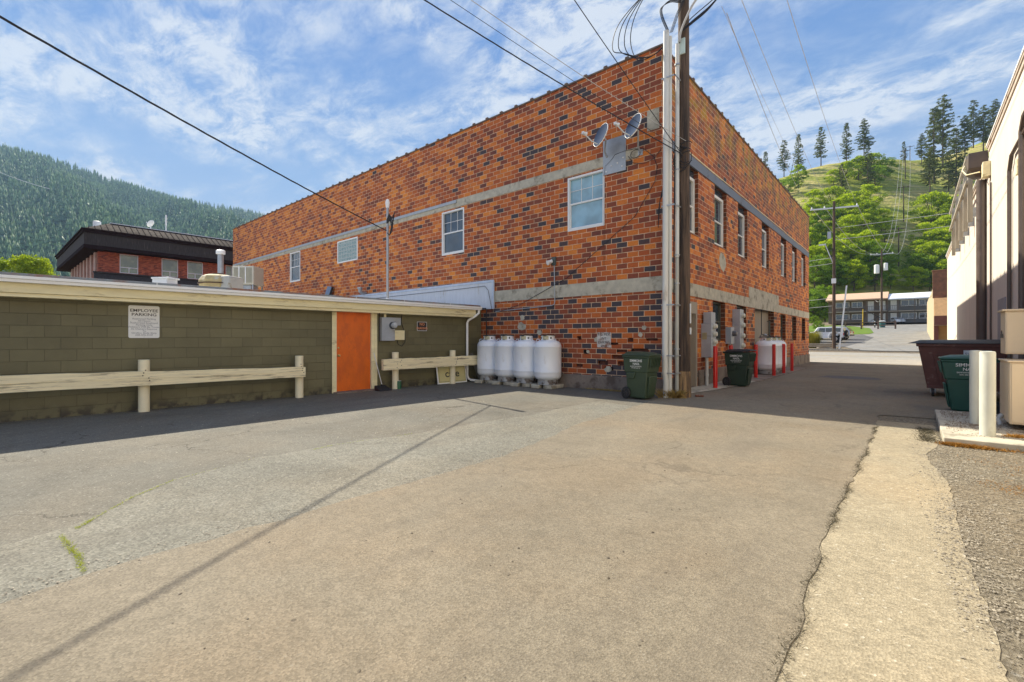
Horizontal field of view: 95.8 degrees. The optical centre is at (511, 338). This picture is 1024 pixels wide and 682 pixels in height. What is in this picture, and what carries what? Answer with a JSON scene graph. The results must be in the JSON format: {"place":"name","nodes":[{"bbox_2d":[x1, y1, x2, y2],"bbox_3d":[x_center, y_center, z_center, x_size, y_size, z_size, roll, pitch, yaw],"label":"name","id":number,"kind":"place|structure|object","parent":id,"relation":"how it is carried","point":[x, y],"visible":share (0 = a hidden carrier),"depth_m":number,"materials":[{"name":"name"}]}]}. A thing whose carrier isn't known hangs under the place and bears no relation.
{"place":"outdoors","nodes":[
{"label":"outdoors","id":0,"kind":"place"},
{"bbox_2d":[55,223,232,285],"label":"mansard building","id":1,"kind":"structure","parent":0,"point":[114,251],"depth_m":42.09,"materials":[{"name":"red brick"}]},
{"bbox_2d":[120,254,137,273],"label":"window","id":2,"kind":"structure","parent":1,"relation":"in","point":[128,263],"depth_m":41.03,"materials":[{"name":"glass"}]},
{"bbox_2d":[162,258,177,277],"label":"window","id":3,"kind":"structure","parent":1,"relation":"in","point":[169,267],"depth_m":43.28,"materials":[{"name":"glass"}]},
{"bbox_2d":[187,261,202,278],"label":"window","id":4,"kind":"structure","parent":1,"relation":"in","point":[194,269],"depth_m":44.79,"materials":[{"name":"glass"}]},
{"bbox_2d":[0,401,631,603],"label":"lot surfacing","id":5,"kind":"structure","parent":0,"point":[136,523],"depth_m":4.07,"materials":[{"name":"concrete"}]},
{"bbox_2d":[2,406,633,608],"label":"crumbs","id":6,"kind":"object","parent":5,"relation":"on","point":[289,512],"visible":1,"depth_m":3.40,"materials":[{"name":"grey gravel"}]},
{"bbox_2d":[0,381,660,545],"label":"parking lot","id":7,"kind":"structure","parent":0,"point":[49,482],"depth_m":6.51,"materials":[{"name":"grey asphalt"}]},
{"bbox_2d":[0,356,305,411],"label":"guard rail","id":8,"kind":"object","parent":7,"relation":"on","point":[143,378],"visible":0.96,"depth_m":8.49,"materials":[{"name":"beige wood"}]},
{"bbox_2d":[0,272,485,422],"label":"block building","id":9,"kind":"structure","parent":7,"relation":"on","point":[52,324],"depth_m":9.40,"materials":[{"name":"green paint"}]},
{"bbox_2d":[128,305,158,337],"bbox_3d":[-6.965,-0.318,8.753,0.010,0.610,0.482,0,0,44],"label":"parking sign","id":10,"kind":"object","parent":9,"relation":"attached to","point":[143,321],"visible":1,"depth_m":8.75,"materials":[{"name":"white metal"}]},
{"bbox_2d":[197,273,242,288],"bbox_3d":[-10.732,-1.705,16.987,1.425,1.390,1.290,0,0,11],"label":"roof fan","id":11,"kind":"object","parent":9,"relation":"on","point":[219,280],"visible":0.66,"depth_m":16.55},
{"bbox_2d":[232,266,263,289],"bbox_3d":[-12.556,-2.200,21.986,1.020,2.380,0.928,0,0,0],"label":"evaporative cooler","id":12,"kind":"object","parent":9,"relation":"on","point":[252,277],"visible":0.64,"depth_m":21.55,"materials":[{"name":"metal"}]},
{"bbox_2d":[332,311,376,392],"bbox_3d":[-4.046,0.326,11.874,0.148,2.048,1.236,0,0,44],"label":"door","id":13,"kind":"structure","parent":9,"relation":"in","point":[354,335],"depth_m":11.86,"materials":[{"name":"orange paint"}]},
{"bbox_2d":[379,313,397,341],"bbox_3d":[-3.338,-0.412,12.353,0.310,0.976,0.521,0,0,44],"label":"electric meter","id":14,"kind":"object","parent":9,"relation":"attached to","point":[388,326],"visible":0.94,"depth_m":12.35,"materials":[{"name":"grey metal"}]},
{"bbox_2d":[385,199,394,298],"bbox_3d":[-3.422,-2.485,13.019,0.460,2.950,0.175,0,0,41],"label":"service mast","id":15,"kind":"object","parent":9,"relation":"on","point":[388,216],"visible":0.89,"depth_m":13.08,"materials":[{"name":"metal"}]},
{"bbox_2d":[0,15,386,230],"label":"overhead wire","id":16,"kind":"object","parent":15,"relation":"attached to","point":[64,53],"visible":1,"depth_m":6.66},
{"bbox_2d":[382,350,476,388],"bbox_3d":[-2.281,0.859,13.269,0.288,1.023,3.319,0,0,44],"label":"guard rail","id":17,"kind":"object","parent":7,"relation":"on","point":[395,363],"visible":0.92,"depth_m":12.95,"materials":[{"name":"beige wood"}]},
{"bbox_2d":[436,366,466,383],"bbox_3d":[-1.831,0.947,13.982,0.038,0.800,1.118,-12,-8,43],"label":"cafe sign","id":18,"kind":"object","parent":7,"relation":"on","point":[443,375],"visible":0.55,"depth_m":13.86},
{"bbox_2d":[475,379,496,383],"bbox_3d":[-0.703,1.301,14.210,0.660,0.098,0.640,0,0,29],"label":"paving block","id":19,"kind":"object","parent":7,"relation":"on","point":[483,381],"depth_m":13.97,"materials":[{"name":"concrete"}]},
{"bbox_2d":[477,335,497,379],"bbox_3d":[-0.694,0.565,14.228,0.758,1.370,0.758,0,0,35],"label":"gas tank","id":20,"kind":"object","parent":19,"relation":"on","point":[486,358],"visible":0.87,"depth_m":13.91,"materials":[{"name":"white metal"}]},
{"bbox_2d":[492,380,516,385],"bbox_3d":[-0.151,1.301,13.719,0.660,0.098,0.640,0,0,32],"label":"paving block","id":21,"kind":"object","parent":7,"relation":"on","point":[497,382],"depth_m":13.51,"materials":[{"name":"concrete"}]},
{"bbox_2d":[495,335,516,381],"bbox_3d":[-0.141,0.565,13.736,0.758,1.370,0.758,0,0,39],"label":"gas tank","id":22,"kind":"object","parent":21,"relation":"on","point":[504,358],"visible":0.88,"depth_m":13.41,"materials":[{"name":"white metal"}]},
{"bbox_2d":[510,382,537,386],"bbox_3d":[0.400,1.301,13.227,0.660,0.098,0.640,0,0,35],"label":"paving block","id":23,"kind":"object","parent":7,"relation":"on","point":[516,384],"depth_m":13.02,"materials":[{"name":"concrete"}]},
{"bbox_2d":[513,334,535,382],"bbox_3d":[0.412,0.565,13.244,0.758,1.370,0.758,0,0,44],"label":"gas tank","id":24,"kind":"object","parent":23,"relation":"on","point":[523,359],"visible":0.91,"depth_m":12.92,"materials":[{"name":"white metal"}]},
{"bbox_2d":[531,384,563,388],"bbox_3d":[0.974,1.301,12.730,0.660,0.098,0.640,0,0,38],"label":"paving block","id":25,"kind":"object","parent":7,"relation":"on","point":[547,386],"depth_m":12.54,"materials":[{"name":"concrete"}]},
{"bbox_2d":[534,334,560,384],"bbox_3d":[0.986,0.565,12.746,0.758,1.370,0.758,0,0,37],"label":"gas tank","id":26,"kind":"object","parent":25,"relation":"on","point":[547,359],"visible":1,"depth_m":12.45,"materials":[{"name":"white metal"}]},
{"bbox_2d":[621,351,661,398],"bbox_3d":[2.914,0.818,10.415,0.739,1.062,0.603,0,0,44],"label":"wheelie bin","id":27,"kind":"object","parent":7,"relation":"on","point":[641,369],"visible":1,"depth_m":10.22,"materials":[{"name":"green plastic"}]},
{"bbox_2d":[612,0,715,397],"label":"utility pole","id":28,"kind":"object","parent":7,"relation":"on","point":[681,355],"visible":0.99,"depth_m":10.54,"materials":[{"name":"brown wood"}]},
{"bbox_2d":[424,0,680,153],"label":"overhead wire","id":29,"kind":"object","parent":28,"relation":"attached to","point":[544,73],"visible":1,"depth_m":8.64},
{"bbox_2d":[0,362,968,681],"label":"alley road","id":30,"kind":"structure","parent":0,"point":[392,598],"depth_m":2.66,"materials":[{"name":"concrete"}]},
{"bbox_2d":[765,425,877,681],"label":"crack dirt","id":31,"kind":"structure","parent":30,"relation":"on","point":[848,488],"depth_m":2.64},
{"bbox_2d":[910,340,1006,396],"bbox_3d":[10.513,0.685,10.974,1.707,1.330,1.664,0,0,41],"label":"dumpster","id":32,"kind":"object","parent":30,"relation":"on","point":[931,351],"visible":0.41,"depth_m":10.61,"materials":[{"name":"red metal"}]},
{"bbox_2d":[937,354,1000,413],"bbox_3d":[8.411,0.818,8.524,0.838,1.062,0.636,0,0,41],"label":"wheelie bin","id":33,"kind":"object","parent":30,"relation":"on","point":[954,370],"visible":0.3,"depth_m":8.44,"materials":[{"name":"teal plastic"}]},
{"bbox_2d":[0,0,1023,214],"label":"sky","id":34,"kind":"structure","parent":0,"point":[321,94],"materials":[{"name":"blue"}]},
{"bbox_2d":[695,323,999,402],"bbox_3d":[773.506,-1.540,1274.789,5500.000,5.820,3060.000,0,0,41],"label":"ground","id":35,"kind":"structure","parent":0,"point":[815,363],"depth_m":44.57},
{"bbox_2d":[6,254,59,275],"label":"deciduous tree","id":36,"kind":"object","parent":35,"relation":"on","point":[27,264],"visible":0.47,"depth_m":61.21,"materials":[{"name":"green plant"}]},
{"bbox_2d":[232,43,809,394],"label":"brick building","id":37,"kind":"structure","parent":35,"relation":"on","point":[513,200],"depth_m":14.29,"materials":[{"name":"brick"}]},
{"bbox_2d":[290,251,299,282],"bbox_3d":[-11.213,-3.723,23.981,1.177,1.550,0.093,0,0,41],"label":"window","id":38,"kind":"structure","parent":37,"relation":"in","point":[295,256],"depth_m":24.10,"materials":[{"name":"grey glass"}]},
{"bbox_2d":[337,236,357,263],"bbox_3d":[-7.319,-3.925,20.577,1.713,0.995,0.047,0,0,41],"label":"glass block window","id":39,"kind":"structure","parent":37,"relation":"in","point":[347,250],"depth_m":20.58,"materials":[{"name":"glass"}]},
{"bbox_2d":[354,280,494,334],"bbox_3d":[-3.980,-0.835,17.591,9.030,2.070,0.112,0,0,41],"label":"flashing panel","id":40,"kind":"object","parent":37,"relation":"attached to","point":[481,293],"visible":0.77,"depth_m":15.85,"materials":[{"name":"white metal"}]},
{"bbox_2d":[442,207,463,255],"bbox_3d":[-2.025,-3.688,16.022,1.141,1.522,0.093,0,0,41],"label":"window","id":41,"kind":"structure","parent":37,"relation":"in","point":[453,220],"depth_m":16.08,"materials":[{"name":"grey glass"}]},
{"bbox_2d":[568,169,604,231],"bbox_3d":[2.014,-3.713,12.523,1.156,1.485,0.093,0,0,41],"label":"window","id":42,"kind":"structure","parent":37,"relation":"in","point":[586,195],"depth_m":12.55,"materials":[{"name":"glass"}]},
{"bbox_2d":[582,123,607,157],"bbox_3d":[2.251,-5.026,11.666,0.582,0.745,0.914,0,0,41],"label":"satellite dish","id":43,"kind":"object","parent":37,"relation":"attached to","point":[601,133],"visible":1,"depth_m":11.61,"materials":[{"name":"white paint"}]},
{"bbox_2d":[614,113,642,155],"bbox_3d":[2.916,-4.951,11.091,0.572,0.823,0.914,0,0,41],"label":"satellite dish","id":44,"kind":"object","parent":37,"relation":"attached to","point":[630,131],"visible":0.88,"depth_m":11.06,"materials":[{"name":"white paint"}]},
{"bbox_2d":[690,301,696,386],"bbox_3d":[4.706,0.160,12.527,0.210,2.340,1.200,0,0,41],"label":"door","id":45,"kind":"structure","parent":37,"relation":"in","point":[693,325],"depth_m":12.86,"materials":[{"name":"beige paint"}]},
{"bbox_2d":[690,170,698,236],"bbox_3d":[4.738,-3.780,12.632,0.320,1.860,1.200,0,0,41],"label":"window","id":46,"kind":"structure","parent":37,"relation":"in","point":[692,182],"depth_m":13.01,"materials":[{"name":"beige paint"}]},
{"bbox_2d":[701,312,717,384],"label":"meter bank","id":47,"kind":"structure","parent":37,"relation":"attached to","point":[709,334],"depth_m":13.09,"materials":[{"name":"grey metal"}]},
{"bbox_2d":[715,189,726,250],"bbox_3d":[6.446,-3.780,14.605,0.320,1.860,1.200,0,0,41],"label":"window","id":48,"kind":"structure","parent":37,"relation":"in","point":[718,196],"depth_m":14.83,"materials":[{"name":"beige paint"}]},
{"bbox_2d":[732,309,745,348],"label":"meter bank","id":49,"kind":"structure","parent":37,"relation":"attached to","point":[738,317],"depth_m":15.39,"materials":[{"name":"grey metal"}]},
{"bbox_2d":[738,206,747,259],"bbox_3d":[8.083,-3.780,16.495,0.320,1.860,1.200,0,0,41],"label":"window","id":50,"kind":"structure","parent":37,"relation":"in","point":[740,211],"depth_m":16.74,"materials":[{"name":"beige paint"}]},
{"bbox_2d":[755,309,767,342],"bbox_3d":[10.151,-0.005,19.023,0.025,2.610,3.250,0,0,41],"label":"blocked doorway","id":51,"kind":"structure","parent":37,"relation":"in","point":[757,311],"depth_m":19.20,"materials":[{"name":"beige paint"}]},
{"bbox_2d":[691,381,754,392],"bbox_3d":[5.819,1.328,13.018,0.850,0.001,4.700,0,0,41],"label":"door apron","id":52,"kind":"object","parent":35,"relation":"on","point":[709,387],"depth_m":12.57,"materials":[{"name":"concrete"}]},
{"bbox_2d":[722,349,756,385],"bbox_3d":[6.456,0.819,13.128,0.775,1.060,0.616,0,0,43],"label":"wheelie bin","id":53,"kind":"object","parent":52,"relation":"on","point":[739,363],"visible":0.99,"depth_m":12.93,"materials":[{"name":"green plastic"}]},
{"bbox_2d":[751,367,806,381],"bbox_3d":[10.178,1.343,17.974,0.950,0.055,8.500,0,0,41],"label":"bollard apron","id":54,"kind":"object","parent":35,"relation":"on","point":[762,377],"visible":0.29,"depth_m":16.89,"materials":[{"name":"concrete"}]},
{"bbox_2d":[755,337,777,373],"bbox_3d":[9.457,0.605,17.210,0.758,1.370,0.758,0,0,11],"label":"gas tank","id":55,"kind":"object","parent":54,"relation":"on","point":[764,344],"visible":0.86,"depth_m":16.93,"materials":[{"name":"white metal"}]},
{"bbox_2d":[809,292,827,318],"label":"deciduous tree","id":56,"kind":"object","parent":35,"relation":"on","point":[813,297],"visible":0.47,"depth_m":131.62,"materials":[{"name":"green plant"}]},
{"bbox_2d":[810,201,858,348],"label":"utility pole","id":57,"kind":"object","parent":35,"relation":"on","point":[833,279],"visible":0.93,"depth_m":47.69,"materials":[{"name":"brown wood"}]},
{"bbox_2d":[820,335,872,346],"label":"car park","id":58,"kind":"structure","parent":35,"relation":"on","point":[854,339],"depth_m":59.30,"materials":[{"name":"grey asphalt"}]},
{"bbox_2d":[810,327,847,341],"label":"parked jeep","id":59,"kind":"object","parent":58,"relation":"on","point":[826,332],"visible":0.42,"depth_m":56.69,"materials":[{"name":"white paint"}]},
{"bbox_2d":[826,292,930,323],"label":"motel","id":60,"kind":"structure","parent":35,"relation":"on","point":[909,307],"depth_m":101.34,"materials":[{"name":"beige paint"}]},
{"bbox_2d":[870,249,893,320],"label":"utility pole","id":61,"kind":"object","parent":35,"relation":"on","point":[884,266],"visible":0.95,"depth_m":89.79,"materials":[{"name":"brown wood"}]},
{"bbox_2d":[927,269,946,339],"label":"timber shop","id":62,"kind":"structure","parent":35,"relation":"on","point":[937,315],"depth_m":48.25},
{"bbox_2d":[946,46,1023,394],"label":"stucco building","id":63,"kind":"structure","parent":35,"relation":"on","point":[985,274],"depth_m":11.93,"materials":[{"name":"beige paint"}]},
{"bbox_2d":[949,156,975,255],"bbox_3d":[17.118,-4.750,17.586,0.349,2.100,8.600,0,0,41],"label":"sign frame","id":64,"kind":"object","parent":63,"relation":"attached to","point":[963,211],"visible":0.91,"depth_m":17.10,"materials":[{"name":"metal"}]},
{"bbox_2d":[997,309,1023,353],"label":"electrical cabinet","id":65,"kind":"object","parent":63,"relation":"attached to","point":[1012,332],"visible":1,"depth_m":6.86,"materials":[{"name":"beige metal"}]},
{"bbox_2d":[809,352,921,364],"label":"street","id":66,"kind":"structure","parent":0,"point":[891,358],"depth_m":31.35,"materials":[{"name":"grey asphalt"}]},
{"bbox_2d":[779,142,988,322],"bbox_3d":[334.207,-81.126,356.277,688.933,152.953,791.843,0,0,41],"label":"hillside","id":67,"kind":"structure","parent":0,"point":[891,189],"depth_m":227.43,"materials":[{"name":"green plant"}]},
{"bbox_2d":[801,188,826,212],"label":"deciduous tree","id":68,"kind":"object","parent":67,"relation":"on","point":[813,195],"visible":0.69,"depth_m":206.62,"materials":[{"name":"green plant"}]},
{"bbox_2d":[809,254,838,288],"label":"deciduous tree","id":69,"kind":"object","parent":67,"relation":"on","point":[817,272],"visible":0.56,"depth_m":150.14,"materials":[{"name":"green plant"}]},
{"bbox_2d":[813,203,846,227],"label":"deciduous tree","id":70,"kind":"object","parent":67,"relation":"on","point":[828,217],"visible":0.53,"depth_m":186.98,"materials":[{"name":"green plant"}]},
{"bbox_2d":[811,238,853,268],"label":"deciduous tree","id":71,"kind":"object","parent":67,"relation":"on","point":[828,243],"visible":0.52,"depth_m":155.86,"materials":[{"name":"green plant"}]},
{"bbox_2d":[816,185,851,207],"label":"deciduous tree","id":72,"kind":"object","parent":67,"relation":"on","point":[832,191],"visible":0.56,"depth_m":204.15,"materials":[{"name":"green plant"}]},
{"bbox_2d":[817,259,856,285],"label":"deciduous tree","id":73,"kind":"object","parent":67,"relation":"on","point":[843,271],"visible":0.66,"depth_m":149.04,"materials":[{"name":"green plant"}]},
{"bbox_2d":[824,192,865,228],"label":"deciduous tree","id":74,"kind":"object","parent":67,"relation":"on","point":[847,198],"visible":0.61,"depth_m":184.90,"materials":[{"name":"green plant"}]},
{"bbox_2d":[839,123,853,160],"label":"pine tree","id":75,"kind":"object","parent":67,"relation":"on","point":[846,141],"visible":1,"depth_m":282.66,"materials":[{"name":"green plant"}]},
{"bbox_2d":[831,214,863,243],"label":"deciduous tree","id":76,"kind":"object","parent":67,"relation":"on","point":[847,218],"visible":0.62,"depth_m":174.31,"materials":[{"name":"green plant"}]},
{"bbox_2d":[837,244,868,274],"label":"deciduous tree","id":77,"kind":"object","parent":67,"relation":"on","point":[851,252],"visible":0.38,"depth_m":153.95,"materials":[{"name":"green plant"}]},
{"bbox_2d":[837,258,874,291],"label":"deciduous tree","id":78,"kind":"object","parent":67,"relation":"on","point":[855,264],"visible":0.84,"depth_m":148.48,"materials":[{"name":"green plant"}]},
{"bbox_2d":[854,118,875,155],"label":"pine tree","id":79,"kind":"object","parent":67,"relation":"on","point":[866,143],"visible":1,"depth_m":280.34,"materials":[{"name":"green plant"}]},
{"bbox_2d":[850,200,881,228],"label":"deciduous tree","id":80,"kind":"object","parent":67,"relation":"on","point":[872,210],"visible":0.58,"depth_m":185.62,"materials":[{"name":"green plant"}]},
{"bbox_2d":[860,147,878,184],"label":"pine tree","id":81,"kind":"object","parent":67,"relation":"on","point":[869,172],"visible":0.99,"depth_m":231.41,"materials":[{"name":"green plant"}]},
{"bbox_2d":[851,213,887,242],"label":"deciduous tree","id":82,"kind":"object","parent":67,"relation":"on","point":[868,218],"visible":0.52,"depth_m":176.47,"materials":[{"name":"green plant"}]},
{"bbox_2d":[846,240,893,273],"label":"deciduous tree","id":83,"kind":"object","parent":67,"relation":"on","point":[873,248],"visible":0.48,"depth_m":155.17,"materials":[{"name":"green plant"}]},
{"bbox_2d":[854,184,888,213],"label":"deciduous tree","id":84,"kind":"object","parent":67,"relation":"on","point":[872,188],"visible":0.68,"depth_m":201.10,"materials":[{"name":"green plant"}]},
{"bbox_2d":[856,260,897,290],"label":"deciduous tree","id":85,"kind":"object","parent":67,"relation":"on","point":[873,276],"visible":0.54,"depth_m":148.91,"materials":[{"name":"green plant"}]},
{"bbox_2d":[870,218,901,242],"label":"deciduous tree","id":86,"kind":"object","parent":67,"relation":"on","point":[884,235],"visible":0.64,"depth_m":176.73,"materials":[{"name":"green plant"}]},
{"bbox_2d":[897,265,928,291],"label":"deciduous tree","id":87,"kind":"object","parent":67,"relation":"on","point":[913,281],"visible":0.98,"depth_m":149.16,"materials":[{"name":"green plant"}]},
{"bbox_2d":[899,253,937,273],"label":"deciduous tree","id":88,"kind":"object","parent":67,"relation":"on","point":[923,258],"visible":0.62,"depth_m":155.47,"materials":[{"name":"green plant"}]},
{"bbox_2d":[906,191,953,228],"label":"deciduous tree","id":89,"kind":"object","parent":67,"relation":"on","point":[924,199],"visible":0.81,"depth_m":187.15,"materials":[{"name":"green plant"}]},
{"bbox_2d":[910,241,949,273],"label":"deciduous tree","id":90,"kind":"object","parent":67,"relation":"on","point":[931,246],"visible":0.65,"depth_m":154.92,"materials":[{"name":"green plant"}]},
{"bbox_2d":[918,148,943,192],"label":"pine tree","id":91,"kind":"object","parent":67,"relation":"on","point":[925,177],"visible":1,"depth_m":219.10,"materials":[{"name":"green plant"}]},
{"bbox_2d":[915,228,951,253],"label":"deciduous tree","id":92,"kind":"object","parent":67,"relation":"on","point":[927,234],"visible":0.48,"depth_m":164.12,"materials":[{"name":"green plant"}]},
{"bbox_2d":[919,107,950,180],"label":"pine tree","id":93,"kind":"object","parent":67,"relation":"on","point":[931,120],"visible":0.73,"depth_m":239.53,"materials":[{"name":"green plant"}]},
{"bbox_2d":[924,94,959,165],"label":"pine tree","id":94,"kind":"object","parent":67,"relation":"on","point":[943,135],"visible":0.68,"depth_m":263.78,"materials":[{"name":"green plant"}]},
{"bbox_2d":[939,128,969,190],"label":"pine tree","id":95,"kind":"object","parent":67,"relation":"on","point":[955,175],"visible":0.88,"depth_m":214.16,"materials":[{"name":"green plant"}]},
{"bbox_2d":[957,115,975,154],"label":"pine tree","id":96,"kind":"object","parent":67,"relation":"on","point":[962,124],"visible":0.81,"depth_m":259.33,"materials":[{"name":"green plant"}]},
{"bbox_2d":[969,105,994,150],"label":"pine tree","id":97,"kind":"object","parent":67,"relation":"on","point":[980,124],"visible":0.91,"depth_m":254.68,"materials":[{"name":"green plant"}]},
{"bbox_2d":[838,324,930,350],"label":"driveway","id":98,"kind":"structure","parent":0,"point":[900,337],"depth_m":59.67,"materials":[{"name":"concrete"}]},
{"bbox_2d":[775,420,1008,681],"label":"concrete strip","id":99,"kind":"object","parent":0,"point":[880,605],"visible":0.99,"depth_m":2.46,"materials":[{"name":"beige concrete"}]},
{"bbox_2d":[877,415,1023,681],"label":"gravel verge","id":100,"kind":"structure","parent":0,"point":[980,493],"depth_m":3.43,"materials":[{"name":"grey gravel"}]},
{"bbox_2d":[934,441,1023,453],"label":"moss","id":101,"kind":"object","parent":100,"relation":"on","point":[948,443],"visible":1,"depth_m":5.69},
{"bbox_2d":[935,410,1023,451],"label":"concrete pad","id":102,"kind":"object","parent":100,"relation":"on","point":[998,441],"visible":0.47,"depth_m":6.17,"materials":[{"name":"grey concrete"}]},
{"bbox_2d":[969,350,981,423],"bbox_3d":[6.921,0.733,6.891,0.152,1.124,0.152,0,0,41],"label":"bollard","id":103,"kind":"object","parent":102,"relation":"on","point":[973,386],"visible":0.76,"depth_m":6.85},
{"bbox_2d":[940,410,1023,438],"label":"litter","id":104,"kind":"object","parent":102,"relation":"on","point":[947,423],"visible":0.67,"depth_m":6.73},
{"bbox_2d":[979,351,995,436],"bbox_3d":[6.203,0.728,6.031,0.156,1.134,0.156,0,0,41],"label":"bollard","id":105,"kind":"object","parent":102,"relation":"on","point":[987,393],"visible":0.91,"depth_m":5.98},
{"bbox_2d":[996,358,1023,424],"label":"electrical cabinet","id":106,"kind":"object","parent":102,"relation":"on","point":[1011,391],"visible":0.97,"depth_m":6.42,"materials":[{"name":"beige metal"}]},
{"bbox_3d":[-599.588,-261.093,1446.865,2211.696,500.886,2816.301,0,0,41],"label":"mountain","id":107,"kind":"structure","parent":0,"visible":0},
{"bbox_2d":[0,144,264,276],"bbox_3d":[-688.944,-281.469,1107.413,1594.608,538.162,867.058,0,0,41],"label":"mountain forest","id":108,"kind":"object","parent":107,"relation":"on","point":[38,220],"visible":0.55,"depth_m":871.12,"materials":[{"name":"green plant"}]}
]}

